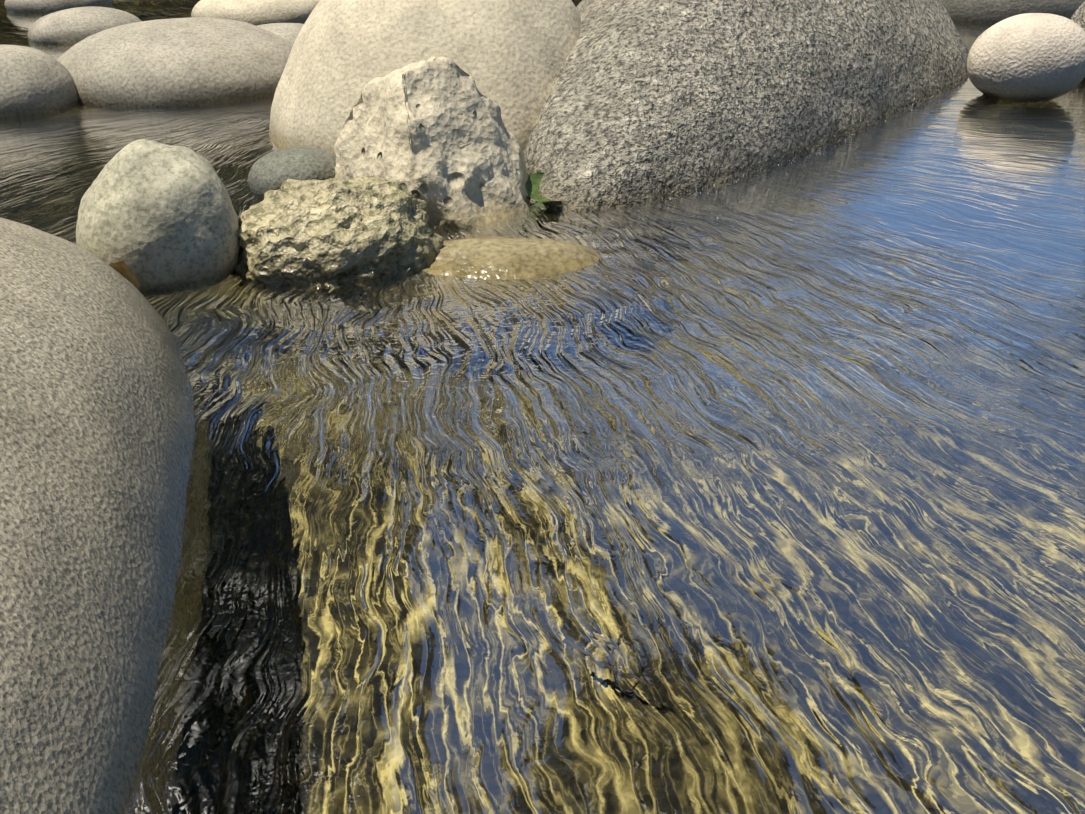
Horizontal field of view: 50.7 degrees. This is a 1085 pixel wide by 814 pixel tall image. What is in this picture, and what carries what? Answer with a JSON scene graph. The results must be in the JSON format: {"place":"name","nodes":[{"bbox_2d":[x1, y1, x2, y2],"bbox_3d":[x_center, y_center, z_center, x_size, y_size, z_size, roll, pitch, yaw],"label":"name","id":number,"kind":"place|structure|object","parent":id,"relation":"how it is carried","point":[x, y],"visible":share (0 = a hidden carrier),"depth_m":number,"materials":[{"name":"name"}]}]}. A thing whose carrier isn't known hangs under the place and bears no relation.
{"place":"outdoors","nodes":[
{"label":"outdoors","id":0,"kind":"place"},
{"bbox_2d":[0,0,1084,813],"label":"water","id":1,"kind":"structure","parent":0,"point":[760,490],"depth_m":0.38,"materials":[{"name":"liquid"}]},
{"bbox_2d":[0,45,78,118],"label":"boulder","id":2,"kind":"object","parent":1,"relation":"on","point":[34,82],"visible":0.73,"depth_m":0.82,"materials":[{"name":"grey stone"}]},
{"bbox_2d":[4,0,113,12],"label":"boulder","id":3,"kind":"object","parent":1,"relation":"on","point":[36,6],"visible":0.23,"depth_m":1.22,"materials":[{"name":"grey stone"}]},
{"bbox_2d":[27,6,141,44],"bbox_3d":[-0.437,-0.360,1.102,0.105,0.047,0.089,0,28,0],"label":"boulder","id":4,"kind":"object","parent":1,"relation":"on","point":[72,26],"visible":0.5,"depth_m":1.07,"materials":[{"name":"grey stone"}]},
{"bbox_2d":[76,139,239,292],"bbox_3d":[-0.181,-0.086,0.544,0.074,0.081,0.064,0,28,0],"label":"rock","id":5,"kind":"object","parent":1,"relation":"on","point":[156,216],"visible":0.77,"depth_m":0.52,"materials":[{"name":"grey stone"}]},
{"bbox_2d":[57,17,292,107],"bbox_3d":[-0.285,-0.264,0.918,0.197,0.088,0.163,0,28,0],"label":"boulder","id":6,"kind":"object","parent":1,"relation":"on","point":[188,61],"visible":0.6,"depth_m":0.86,"materials":[{"name":"grey stone"}]},
{"bbox_2d":[191,0,316,25],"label":"boulder","id":7,"kind":"object","parent":1,"relation":"on","point":[257,12],"visible":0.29,"depth_m":1.15,"materials":[{"name":"grey stone"}]},
{"bbox_2d":[257,23,303,43],"bbox_3d":[-0.231,-0.315,1.019,0.103,0.048,0.084,0,28,0],"label":"boulder","id":8,"kind":"object","parent":1,"relation":"on","point":[289,31],"visible":0.17,"depth_m":1.00,"materials":[{"name":"grey stone"}]},
{"bbox_2d":[247,146,335,199],"bbox_3d":[-0.142,-0.133,0.666,0.057,0.035,0.051,0,28,0],"label":"rock","id":9,"kind":"object","parent":1,"relation":"on","point":[273,170],"visible":0.54,"depth_m":0.65,"materials":[{"name":"grey stone"}]},
{"bbox_2d":[234,176,443,284],"bbox_3d":[-0.103,-0.076,0.572,0.112,0.077,0.081,-14,31,-24],"label":"rock","id":10,"kind":"object","parent":1,"relation":"on","point":[332,231],"visible":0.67,"depth_m":0.54,"materials":[{"name":"grey stone"}]},
{"bbox_2d":[967,13,1084,101],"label":"rock","id":11,"kind":"object","parent":1,"relation":"on","point":[1032,57],"visible":0.98,"depth_m":0.84,"materials":[{"name":"grey stone"}]},
{"bbox_2d":[1070,1,1084,81],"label":"rock","id":12,"kind":"object","parent":1,"relation":"on","point":[1078,17],"visible":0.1,"depth_m":0.92,"materials":[{"name":"stone"}]},
{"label":"ground bank","id":13,"kind":"structure","parent":0,"visible":0},
{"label":"streambed pebbles","id":14,"kind":"object","parent":13,"relation":"on","visible":0},
{"bbox_2d":[0,218,194,813],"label":"boulder","id":15,"kind":"object","parent":14,"relation":"on","point":[97,429],"visible":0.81,"depth_m":0.31,"materials":[{"name":"stone"}]},
{"bbox_2d":[108,260,139,288],"bbox_3d":[-0.191,-0.051,0.512,0.024,0.031,0.007,0,28,0],"label":"dry leaf","id":16,"kind":"object","parent":15,"relation":"attached to","point":[122,268],"visible":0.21,"depth_m":0.51,"materials":[{"name":"brown plant"}]},
{"bbox_2d":[269,0,581,156],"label":"pale boulder","id":17,"kind":"object","parent":14,"relation":"on","point":[509,57],"visible":0.25,"depth_m":0.71,"materials":[{"name":"grey stone"}]},
{"bbox_2d":[333,56,530,227],"bbox_3d":[-0.062,-0.120,0.646,0.118,0.150,0.090,0,28,0],"label":"angular stone","id":18,"kind":"object","parent":14,"relation":"on","point":[438,136],"visible":0.46,"depth_m":0.61,"materials":[{"name":"grey stone"}]},
{"bbox_2d":[421,236,598,279],"bbox_3d":[-0.022,-0.036,0.592,0.169,0.103,0.102,0,28,0],"label":"submerged stone","id":19,"kind":"object","parent":14,"relation":"on","point":[493,257],"visible":0.15,"depth_m":0.56,"materials":[{"name":"beige stone"}]},
{"bbox_2d":[523,0,968,211],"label":"granite boulder","id":20,"kind":"object","parent":14,"relation":"on","point":[646,100],"visible":0.21,"depth_m":0.71,"materials":[{"name":"grey stone"}]},
{"bbox_2d":[525,172,544,198],"bbox_3d":[-0.006,-0.125,0.654,0.022,0.013,0.015,-11,30,-20],"label":"green leaf","id":21,"kind":"object","parent":20,"relation":"on","point":[532,184],"visible":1,"depth_m":0.66,"materials":[{"name":"green plant"}]},
{"bbox_2d":[535,196,562,205],"bbox_3d":[0.004,-0.115,0.639,0.016,0.004,0.018,0,28,0],"label":"green leaf","id":22,"kind":"object","parent":20,"relation":"on","point":[541,199],"visible":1,"depth_m":0.64,"materials":[{"name":"green plant"}]},
{"bbox_2d":[939,0,1084,22],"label":"boulder","id":23,"kind":"object","parent":14,"relation":"on","point":[988,11],"visible":0.02,"depth_m":1.16,"materials":[{"name":"grey stone"}]}
]}

